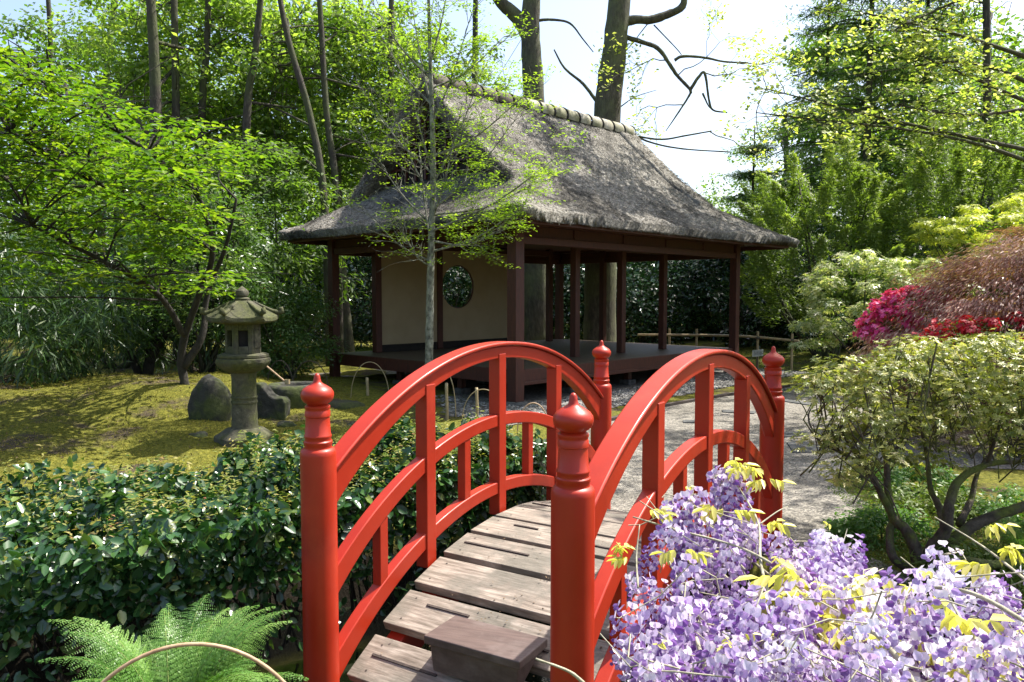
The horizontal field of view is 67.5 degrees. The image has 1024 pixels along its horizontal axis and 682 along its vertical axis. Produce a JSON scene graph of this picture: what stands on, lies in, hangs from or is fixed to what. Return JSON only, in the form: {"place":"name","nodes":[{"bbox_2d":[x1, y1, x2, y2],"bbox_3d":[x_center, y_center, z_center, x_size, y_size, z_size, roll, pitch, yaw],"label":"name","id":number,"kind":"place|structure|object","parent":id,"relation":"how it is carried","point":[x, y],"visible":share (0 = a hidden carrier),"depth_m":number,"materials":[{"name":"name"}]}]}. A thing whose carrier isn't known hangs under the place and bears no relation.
{"place":"outdoors","nodes":[
{"label":"outdoors","id":0,"kind":"place"},
{"bbox_2d":[114,604,748,681],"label":"stream water","id":1,"kind":"structure","parent":0,"point":[288,657],"depth_m":4.97,"materials":[{"name":"black liquid"}]},
{"bbox_2d":[0,329,1023,681],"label":"ground","id":2,"kind":"structure","parent":0,"point":[988,479],"depth_m":9.61,"materials":[{"name":"plant"}]},
{"bbox_2d":[0,213,159,387],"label":"bamboo thicket","id":3,"kind":"object","parent":2,"relation":"on","point":[65,336],"visible":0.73,"depth_m":12.91,"materials":[{"name":"green plant"}]},
{"bbox_2d":[0,8,166,230],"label":"forest tree","id":4,"kind":"object","parent":2,"relation":"on","point":[40,31],"visible":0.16,"depth_m":24.76,"materials":[{"name":"green plant"}]},
{"bbox_2d":[0,0,216,316],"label":"forest tree","id":5,"kind":"object","parent":2,"relation":"on","point":[48,9],"visible":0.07,"depth_m":26.15,"materials":[{"name":"green plant"}]},
{"bbox_2d":[1,163,221,368],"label":"rhododendron","id":6,"kind":"object","parent":2,"relation":"on","point":[100,212],"visible":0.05,"depth_m":18.33,"materials":[{"name":"green plant"}]},
{"bbox_2d":[0,29,286,384],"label":"layered tree","id":7,"kind":"object","parent":2,"relation":"on","point":[67,165],"visible":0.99,"depth_m":9.46,"materials":[{"name":"green plant"}]},
{"bbox_2d":[70,0,259,336],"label":"forest tree","id":8,"kind":"object","parent":2,"relation":"on","point":[103,234],"visible":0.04,"depth_m":27.01,"materials":[{"name":"green plant"}]},
{"bbox_2d":[35,0,307,362],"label":"forest tree","id":9,"kind":"object","parent":2,"relation":"on","point":[93,44],"visible":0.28,"depth_m":21.51,"materials":[{"name":"green plant"}]},
{"bbox_2d":[38,593,308,681],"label":"fern","id":10,"kind":"object","parent":2,"relation":"on","point":[191,664],"visible":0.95,"depth_m":2.96,"materials":[{"name":"green plant"}]},
{"bbox_2d":[36,133,316,375],"bbox_3d":[-6.051,-1.251,13.259,5.558,4.617,4.158,0,3,0],"label":"forked tree","id":11,"kind":"object","parent":2,"relation":"on","point":[149,365],"visible":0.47,"depth_m":13.63,"materials":[{"name":"green plant"}]},
{"bbox_2d":[0,370,359,477],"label":"fallen leaves","id":12,"kind":"object","parent":2,"relation":"on","point":[129,409],"visible":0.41,"depth_m":10.31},
{"bbox_2d":[0,366,360,482],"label":"moss lawn","id":13,"kind":"structure","parent":2,"relation":"on","point":[174,379],"depth_m":10.16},
{"bbox_2d":[188,431,207,437],"bbox_3d":[-3.849,1.211,9.441,0.302,0.184,0.249,0,3,0],"label":"rock","id":14,"kind":"object","parent":13,"relation":"on","point":[200,434],"visible":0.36,"depth_m":9.37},
{"bbox_2d":[187,374,230,421],"bbox_3d":[-4.049,0.927,10.317,0.572,0.970,0.456,0,3,0],"label":"standing rock","id":15,"kind":"object","parent":13,"relation":"on","point":[210,398],"visible":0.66,"depth_m":10.16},
{"bbox_2d":[199,286,283,447],"bbox_3d":[-3.226,0.334,9.215,0.908,1.985,0.951,0,3,0],"label":"stone lantern","id":16,"kind":"object","parent":13,"relation":"on","point":[243,360],"visible":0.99,"depth_m":9.07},
{"bbox_2d":[256,382,289,419],"bbox_3d":[-3.333,0.914,10.600,0.498,0.698,0.332,0,3,0],"label":"notched rock","id":17,"kind":"object","parent":13,"relation":"on","point":[271,404],"visible":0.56,"depth_m":10.45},
{"bbox_2d":[267,360,292,380],"bbox_3d":[-4.016,0.657,13.276,0.489,0.657,0.018,0,3,0],"label":"cane hoop","id":18,"kind":"object","parent":13,"relation":"on","point":[287,366],"visible":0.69,"depth_m":13.26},
{"bbox_2d":[277,420,296,426],"bbox_3d":[-3.027,1.157,10.168,0.293,0.199,0.283,-2,4,-34],"label":"rock","id":19,"kind":"object","parent":13,"relation":"on","point":[283,423],"visible":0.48,"depth_m":10.10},
{"bbox_2d":[268,381,312,408],"bbox_3d":[-3.259,0.898,11.525,0.889,0.520,0.885,0,3,0],"label":"water basin","id":20,"kind":"object","parent":13,"relation":"on","point":[292,390],"visible":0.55,"depth_m":11.14,"materials":[{"name":"grey"}]},
{"bbox_2d":[267,366,289,383],"bbox_3d":[-3.522,0.475,11.445,0.404,0.345,0.080,0,3,-7],"label":"bamboo ladle","id":21,"kind":"object","parent":20,"relation":"on","point":[286,381],"visible":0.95,"depth_m":11.44,"materials":[{"name":"wood"}]},
{"bbox_2d":[293,361,327,385],"bbox_3d":[-3.551,0.659,13.481,0.663,0.631,0.018,0,3,0],"label":"cane hoop","id":22,"kind":"object","parent":13,"relation":"on","point":[314,362],"visible":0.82,"depth_m":13.47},
{"bbox_2d":[0,121,374,329],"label":"wood","id":23,"kind":"object","parent":2,"relation":"on","point":[264,210],"visible":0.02,"depth_m":36.73,"materials":[{"name":"green plant"}]},
{"bbox_2d":[87,254,293,376],"bbox_3d":[-6.742,-0.324,16.179,4.331,3.267,3.540,0,3,0],"label":"bamboo thicket","id":24,"kind":"object","parent":2,"relation":"on","point":[212,342],"visible":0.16,"depth_m":15.43,"materials":[{"name":"green plant"}]},
{"bbox_2d":[101,642,285,681],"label":"cane hoop","id":25,"kind":"object","parent":2,"relation":"on","point":[219,646],"visible":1,"depth_m":2.47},
{"bbox_2d":[93,179,294,372],"bbox_3d":[-6.154,-1.248,15.087,3.618,3.952,3.361,0,3,0],"label":"shrub","id":26,"kind":"object","parent":2,"relation":"on","point":[230,256],"visible":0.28,"depth_m":14.71,"materials":[{"name":"green plant"}]},
{"bbox_2d":[85,0,320,366],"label":"forest tree","id":27,"kind":"object","parent":2,"relation":"on","point":[152,72],"visible":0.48,"depth_m":20.04,"materials":[{"name":"green plant"}]},
{"bbox_2d":[0,246,461,338],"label":"wood","id":28,"kind":"object","parent":2,"relation":"on","point":[349,271],"visible":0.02,"depth_m":31.70,"materials":[{"name":"green plant"}]},
{"bbox_2d":[114,0,386,361],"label":"forest tree","id":29,"kind":"object","parent":2,"relation":"on","point":[206,31],"visible":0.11,"depth_m":20.72,"materials":[{"name":"green plant"}]},
{"bbox_2d":[163,125,367,355],"bbox_3d":[-6.412,-2.321,19.494,5.576,6.097,4.274,0,3,0],"label":"rhododendron","id":30,"kind":"object","parent":2,"relation":"on","point":[313,264],"visible":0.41,"depth_m":18.81,"materials":[{"name":"green plant"}]},
{"bbox_2d":[0,406,546,681],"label":"hedge","id":31,"kind":"object","parent":2,"relation":"on","point":[48,582],"visible":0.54,"depth_m":4.26,"materials":[{"name":"green plant"}]},
{"bbox_2d":[142,0,405,366],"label":"forest tree","id":32,"kind":"object","parent":2,"relation":"on","point":[287,21],"visible":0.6,"depth_m":20.34,"materials":[{"name":"green plant"}]},
{"bbox_2d":[252,277,349,378],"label":"red tipped shrub","id":33,"kind":"object","parent":2,"relation":"on","point":[290,310],"visible":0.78,"depth_m":15.04,"materials":[{"name":"green plant"}]},
{"bbox_2d":[255,217,371,351],"bbox_3d":[-5.510,-1.735,24.375,6.078,4.834,4.287,0,3,0],"label":"rhododendron","id":34,"kind":"object","parent":2,"relation":"on","point":[358,318],"visible":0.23,"depth_m":23.65,"materials":[{"name":"green plant"}]},
{"bbox_2d":[276,0,370,339],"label":"forest tree","id":35,"kind":"object","parent":2,"relation":"on","point":[283,213],"visible":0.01,"depth_m":33.03,"materials":[{"name":"green plant"}]},
{"bbox_2d":[181,0,469,270],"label":"forest tree","id":36,"kind":"object","parent":2,"relation":"on","point":[256,23],"visible":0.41,"depth_m":20.82,"materials":[{"name":"green plant"}]},
{"bbox_2d":[283,344,372,360],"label":"grass tufts","id":37,"kind":"object","parent":2,"relation":"on","point":[361,349],"visible":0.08,"depth_m":23.69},
{"bbox_2d":[328,400,364,409],"bbox_3d":[-2.615,1.077,11.848,0.703,0.303,0.601,0,3,0],"label":"flat rock","id":38,"kind":"object","parent":2,"relation":"on","point":[342,404],"visible":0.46,"depth_m":11.67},
{"bbox_2d":[208,0,489,352],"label":"forest tree","id":39,"kind":"object","parent":2,"relation":"on","point":[320,14],"visible":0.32,"depth_m":20.71,"materials":[{"name":"green plant"}]},
{"bbox_2d":[274,0,433,351],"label":"tree","id":40,"kind":"object","parent":2,"relation":"on","point":[348,332],"visible":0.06,"depth_m":22.39,"materials":[{"name":"green plant"}]},
{"bbox_2d":[366,377,368,395],"bbox_3d":[-2.361,0.837,12.524,0.053,0.484,0.049,0,3,0],"label":"bamboo stake","id":41,"kind":"object","parent":2,"relation":"on","point":[367,386],"visible":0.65,"depth_m":12.50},
{"bbox_2d":[293,0,510,172],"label":"forest tree","id":42,"kind":"object","parent":2,"relation":"on","point":[392,7],"visible":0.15,"depth_m":22.39,"materials":[{"name":"green plant"}]},
{"bbox_2d":[359,257,471,312],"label":"rhododendron","id":43,"kind":"object","parent":2,"relation":"on","point":[461,286],"visible":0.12,"depth_m":25.78,"materials":[{"name":"green plant"}]},
{"bbox_2d":[445,383,448,420],"bbox_3d":[-0.932,0.886,10.954,0.053,0.575,0.049,0,3,0],"label":"bamboo stake","id":44,"kind":"object","parent":2,"relation":"on","point":[446,403],"visible":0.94,"depth_m":10.94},
{"bbox_2d":[450,377,455,418],"bbox_3d":[-1.023,0.745,11.038,0.438,0.747,0.016,0,3,0],"label":"cane hoop","id":45,"kind":"object","parent":2,"relation":"on","point":[454,397],"visible":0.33,"depth_m":11.04,"materials":[{"name":"brown wood"}]},
{"bbox_2d":[312,0,595,363],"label":"slender tree","id":46,"kind":"object","parent":2,"relation":"on","point":[431,241],"visible":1,"depth_m":10.75,"materials":[{"name":"green plant"}]},
{"bbox_2d":[462,389,488,418],"bbox_3d":[-0.397,0.906,10.515,0.589,0.500,0.014,0,3,0],"label":"cane hoop","id":47,"kind":"object","parent":2,"relation":"on","point":[468,398],"visible":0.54,"depth_m":10.50,"materials":[{"name":"brown wood"}]},
{"bbox_2d":[441,0,521,92],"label":"forest tree","id":48,"kind":"object","parent":2,"relation":"on","point":[474,34],"visible":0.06,"depth_m":32.30,"materials":[{"name":"green plant"}]},
{"bbox_2d":[517,402,545,435],"bbox_3d":[0.267,0.990,9.595,0.417,0.446,0.018,0,3,0],"label":"cane hoop","id":49,"kind":"object","parent":2,"relation":"on","point":[526,406],"visible":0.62,"depth_m":9.58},
{"bbox_2d":[276,71,800,405],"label":"tea pavilion","id":50,"kind":"structure","parent":2,"relation":"on","point":[634,196],"depth_m":15.39,"materials":[{"name":"grey wood"}]},
{"bbox_2d":[300,340,784,681],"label":"footbridge","id":51,"kind":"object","parent":2,"relation":"on","point":[578,523],"visible":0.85,"depth_m":3.87,"materials":[{"name":"red paint"}]},
{"bbox_2d":[424,616,546,681],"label":"step block","id":52,"kind":"object","parent":51,"relation":"on","point":[467,649],"depth_m":3.46,"materials":[{"name":"brown wood"}]},
{"bbox_2d":[381,533,640,681],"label":"leaf litter","id":53,"kind":"object","parent":51,"relation":"on","point":[517,599],"visible":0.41,"depth_m":3.78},
{"bbox_2d":[493,0,594,340],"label":"beech","id":54,"kind":"object","parent":2,"relation":"on","point":[534,301],"visible":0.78,"depth_m":23.39,"materials":[{"name":"grey plant"}]},
{"bbox_2d":[310,368,802,425],"bbox_3d":[0.588,0.769,16.969,8.216,0.001,10.479,3,5,44],"label":"pebble apron","id":55,"kind":"object","parent":2,"relation":"on","point":[534,392],"visible":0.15,"depth_m":14.98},
{"bbox_2d":[350,362,388,397],"bbox_3d":[-2.286,0.686,12.338,0.639,0.709,0.014,0,3,0],"label":"cane hoop","id":56,"kind":"object","parent":55,"relation":"on","point":[358,369],"visible":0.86,"depth_m":12.32,"materials":[{"name":"brown wood"}]},
{"bbox_2d":[435,395,546,424],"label":"apron pebbles","id":57,"kind":"object","parent":55,"relation":"on","point":[467,407],"visible":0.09,"depth_m":12.23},
{"bbox_2d":[475,388,478,416],"bbox_3d":[-0.507,0.919,11.049,0.053,0.496,0.049,0,3,0],"label":"bamboo stake","id":58,"kind":"object","parent":57,"relation":"on","point":[476,401],"visible":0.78,"depth_m":11.03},
{"bbox_2d":[453,369,808,423],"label":"apron pebbles","id":59,"kind":"object","parent":55,"relation":"on","point":[625,396],"visible":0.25,"depth_m":13.83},
{"bbox_2d":[752,349,762,369],"bbox_3d":[5.705,0.461,17.820,0.250,0.536,0.043,0,3,0],"label":"notice board","id":60,"kind":"object","parent":59,"relation":"on","point":[755,353],"visible":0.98,"depth_m":17.79,"materials":[{"name":"grey metal"}]},
{"bbox_2d":[553,264,616,339],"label":"rhododendron","id":61,"kind":"object","parent":2,"relation":"on","point":[566,318],"visible":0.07,"depth_m":24.81,"materials":[{"name":"green plant"}]},
{"bbox_2d":[457,203,805,330],"bbox_3d":[4.967,-3.119,36.841,18.160,7.270,7.450,0,3,0],"label":"wood","id":62,"kind":"object","parent":2,"relation":"on","point":[728,281],"visible":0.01,"depth_m":37.28,"materials":[{"name":"green plant"}]},
{"bbox_2d":[580,260,725,344],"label":"rhododendron","id":63,"kind":"object","parent":2,"relation":"on","point":[641,312],"visible":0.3,"depth_m":24.51,"materials":[{"name":"green plant"}]},
{"bbox_2d":[631,192,701,336],"bbox_3d":[4.562,-3.900,31.949,6.934,7.742,6.430,0,3,0],"label":"forest tree","id":64,"kind":"object","parent":2,"relation":"on","point":[645,267],"depth_m":29.86,"materials":[{"name":"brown plant"}]},
{"bbox_2d":[444,241,956,340],"bbox_3d":[14.646,-1.776,30.968,37.967,5.563,7.610,0,3,0],"label":"wood","id":65,"kind":"object","parent":2,"relation":"on","point":[687,332],"visible":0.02,"depth_m":29.71,"materials":[{"name":"green plant"}]},
{"bbox_2d":[583,0,822,341],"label":"beech","id":66,"kind":"object","parent":2,"relation":"on","point":[620,19],"visible":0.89,"depth_m":21.42,"materials":[{"name":"grey plant"}]},
{"bbox_2d":[688,184,747,217],"bbox_3d":[7.305,-3.772,34.783,7.424,7.122,7.352,0,3,0],"label":"leafy tree","id":67,"kind":"object","parent":2,"relation":"on","point":[709,198],"visible":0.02,"depth_m":34.11,"materials":[{"name":"green plant"}]},
{"bbox_2d":[637,329,799,370],"bbox_3d":[5.113,0.210,19.647,0.306,1.016,4.677,-3,5,-40],"label":"bamboo fence","id":68,"kind":"object","parent":2,"relation":"on","point":[697,335],"visible":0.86,"depth_m":18.77,"materials":[{"name":"wood"}]},
{"bbox_2d":[658,217,826,348],"bbox_3d":[7.513,-1.739,24.650,5.598,4.607,4.010,0,3,0],"label":"rhododendron","id":69,"kind":"object","parent":2,"relation":"on","point":[748,321],"visible":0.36,"depth_m":24.16,"materials":[{"name":"green plant"}]},
{"bbox_2d":[698,125,796,338],"bbox_3d":[8.815,-4.042,28.734,5.366,8.003,4.735,-2,4,-30],"label":"conifer","id":70,"kind":"object","parent":2,"relation":"on","point":[745,175],"visible":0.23,"depth_m":28.50,"materials":[{"name":"green plant"}]},
{"bbox_2d":[696,89,815,255],"bbox_3d":[11.472,-6.011,34.405,5.689,11.425,6.358,-2,4,-32],"label":"leafy tree","id":71,"kind":"object","parent":2,"relation":"on","point":[749,187],"visible":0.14,"depth_m":35.03,"materials":[{"name":"green plant"}]},
{"bbox_2d":[535,457,1023,681],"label":"wisteria","id":72,"kind":"object","parent":2,"relation":"on","point":[800,620],"visible":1,"depth_m":1.68,"materials":[{"name":"purple plant"}]},
{"bbox_2d":[740,334,865,377],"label":"moss bank","id":73,"kind":"structure","parent":2,"relation":"on","point":[795,358],"depth_m":20.55,"materials":[{"name":"green plant"}]},
{"bbox_2d":[721,0,905,334],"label":"conifer","id":74,"kind":"object","parent":2,"relation":"on","point":[810,122],"visible":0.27,"depth_m":28.38,"materials":[{"name":"green plant"}]},
{"bbox_2d":[787,377,850,450],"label":"azalea","id":75,"kind":"object","parent":2,"relation":"on","point":[808,413],"visible":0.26,"depth_m":8.54,"materials":[{"name":"green plant"}]},
{"bbox_2d":[800,313,851,369],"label":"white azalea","id":76,"kind":"object","parent":2,"relation":"on","point":[809,332],"visible":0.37,"depth_m":18.41,"materials":[{"name":"green plant"}]},
{"bbox_2d":[736,135,937,358],"bbox_3d":[8.579,-2.381,20.377,5.271,6.077,4.147,1,4,19],"label":"yew","id":77,"kind":"object","parent":2,"relation":"on","point":[761,217],"visible":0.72,"depth_m":19.67,"materials":[{"name":"green plant"}]},
{"bbox_2d":[766,211,934,350],"bbox_3d":[10.602,-1.632,23.813,5.578,4.861,4.042,0,3,0],"label":"rhododendron","id":78,"kind":"object","parent":2,"relation":"on","point":[848,344],"visible":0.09,"depth_m":23.50,"materials":[{"name":"green plant"}]},
{"bbox_2d":[715,0,1023,171],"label":"pale leaf tree","id":79,"kind":"object","parent":2,"relation":"on","point":[954,136],"visible":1,"depth_m":17.94,"materials":[{"name":"green plant"}]},
{"bbox_2d":[746,0,996,342],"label":"conifer","id":80,"kind":"object","parent":2,"relation":"on","point":[854,22],"visible":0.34,"depth_m":25.43,"materials":[{"name":"green plant"}]},
{"bbox_2d":[820,500,938,551],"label":"undergrowth plant","id":81,"kind":"object","parent":2,"relation":"on","point":[854,526],"visible":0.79,"depth_m":5.62,"materials":[{"name":"green plant"}]},
{"bbox_2d":[787,248,989,386],"bbox_3d":[6.884,-0.357,14.204,3.685,2.748,2.730,0,3,0],"label":"pieris","id":82,"kind":"object","parent":2,"relation":"on","point":[829,278],"visible":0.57,"depth_m":14.12,"materials":[{"name":"green plant"}]},
{"bbox_2d":[771,5,1023,261],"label":"leafy tree","id":83,"kind":"object","parent":2,"relation":"on","point":[995,33],"visible":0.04,"depth_m":34.58,"materials":[{"name":"green plant"}]},
{"bbox_2d":[785,327,1023,570],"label":"azalea","id":84,"kind":"object","parent":2,"relation":"on","point":[926,375],"visible":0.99,"depth_m":4.86,"materials":[{"name":"green plant"}]},
{"bbox_2d":[788,0,1023,247],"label":"conifer","id":85,"kind":"object","parent":2,"relation":"on","point":[929,2],"visible":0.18,"depth_m":26.16,"materials":[{"name":"green plant"}]},
{"bbox_2d":[863,463,970,501],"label":"undergrowth plant","id":86,"kind":"object","parent":2,"relation":"on","point":[898,475],"visible":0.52,"depth_m":6.94,"materials":[{"name":"green plant"}]},
{"bbox_2d":[856,477,993,530],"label":"undergrowth plant","id":87,"kind":"object","parent":2,"relation":"on","point":[960,502],"visible":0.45,"depth_m":6.22,"materials":[{"name":"green plant"}]},
{"bbox_2d":[827,94,1023,326],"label":"yew","id":88,"kind":"object","parent":2,"relation":"on","point":[958,174],"visible":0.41,"depth_m":19.70,"materials":[{"name":"green plant"}]},
{"bbox_2d":[827,475,1023,638],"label":"moss mat","id":89,"kind":"object","parent":2,"relation":"on","point":[877,554],"visible":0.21,"depth_m":5.63,"materials":[{"name":"green plant"}]},
{"bbox_2d":[859,438,864,479],"bbox_3d":[3.398,1.160,7.447,0.052,0.450,0.049,0,3,0],"label":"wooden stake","id":90,"kind":"object","parent":89,"relation":"on","point":[861,477],"visible":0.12,"depth_m":7.43,"materials":[{"name":"brown wood"}]},
{"bbox_2d":[973,497,1023,566],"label":"fern","id":91,"kind":"object","parent":89,"relation":"on","point":[1009,538],"visible":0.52,"depth_m":5.09,"materials":[{"name":"green plant"}]},
{"bbox_2d":[832,0,1023,215],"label":"leafy tree","id":92,"kind":"object","parent":2,"relation":"on","point":[986,14],"visible":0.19,"depth_m":25.32,"materials":[{"name":"green plant"}]},
{"bbox_2d":[876,37,1023,243],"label":"leafy tree","id":93,"kind":"object","parent":2,"relation":"on","point":[1018,74],"visible":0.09,"depth_m":30.22,"materials":[{"name":"green plant"}]},
{"bbox_2d":[894,534,1023,599],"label":"undergrowth plant","id":94,"kind":"object","parent":2,"relation":"on","point":[968,551],"visible":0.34,"depth_m":4.79,"materials":[{"name":"green plant"}]},
{"bbox_2d":[900,192,1023,313],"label":"lime azalea","id":95,"kind":"object","parent":2,"relation":"on","point":[956,227],"visible":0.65,"depth_m":16.50,"materials":[{"name":"green plant"}]},
{"bbox_2d":[912,197,1017,314],"bbox_3d":[14.531,-1.722,22.954,6.570,5.168,4.260,0,3,0],"label":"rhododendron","id":96,"kind":"object","parent":2,"relation":"on","point":[946,241],"depth_m":22.63,"materials":[{"name":"green plant"}]},
{"bbox_2d":[960,138,1023,298],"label":"yew","id":97,"kind":"object","parent":2,"relation":"on","point":[1021,190],"visible":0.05,"depth_m":20.77,"materials":[{"name":"green plant"}]},
{"bbox_2d":[973,482,1023,532],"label":"undergrowth plant","id":98,"kind":"object","parent":2,"relation":"on","point":[1011,498],"visible":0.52,"depth_m":6.03,"materials":[{"name":"green plant"}]},
{"bbox_2d":[0,0,1023,277],"label":"sky","id":99,"kind":"structure","parent":0,"point":[589,17],"materials":[{"name":"white"}]},
{"bbox_2d":[586,385,1023,583],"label":"gravel path","id":100,"kind":"structure","parent":0,"point":[811,501],"depth_m":8.27,"materials":[{"name":"gravel"}]},
{"bbox_2d":[683,420,694,422],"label":"stone slab","id":101,"kind":"structure","parent":100,"relation":"on","point":[688,421],"depth_m":10.78,"materials":[{"name":"grey stone"}]},
{"bbox_2d":[611,384,804,420],"bbox_3d":[3.174,1.023,12.703,0.639,0.070,8.233,3,5,43],"label":"path edging","id":102,"kind":"object","parent":100,"relation":"on","point":[613,418],"visible":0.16,"depth_m":12.83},
{"bbox_2d":[722,410,755,413],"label":"stone slab","id":103,"kind":"structure","parent":100,"relation":"on","point":[732,411],"depth_m":11.70,"materials":[{"name":"grey stone"}]},
{"bbox_2d":[784,431,806,437],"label":"stone slab","id":104,"kind":"structure","parent":100,"relation":"on","point":[788,434],"depth_m":9.78,"materials":[{"name":"grey stone"}]},
{"bbox_2d":[785,399,810,404],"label":"stone slab","id":105,"kind":"structure","parent":100,"relation":"on","point":[797,402],"depth_m":12.71,"materials":[{"name":"grey stone"}]},
{"bbox_2d":[787,441,833,452],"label":"stone slab","id":106,"kind":"structure","parent":100,"relation":"on","point":[792,445],"depth_m":8.94,"materials":[{"name":"grey stone"}]},
{"bbox_2d":[852,285,961,429],"bbox_3d":[5.366,0.249,10.244,1.521,1.994,1.158,0,3,0],"label":"pink azalea","id":107,"kind":"object","parent":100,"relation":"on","point":[884,306],"visible":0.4,"depth_m":10.06,"materials":[{"name":"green plant"}]},
{"bbox_2d":[832,222,1023,437],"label":"japanese maple","id":108,"kind":"object","parent":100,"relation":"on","point":[976,306],"visible":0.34,"depth_m":9.34,"materials":[{"name":"brown plant"}]},
{"bbox_2d":[909,311,1023,457],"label":"red azalea","id":109,"kind":"object","parent":100,"relation":"on","point":[963,327],"visible":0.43,"depth_m":8.47,"materials":[{"name":"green plant"}]}
]}

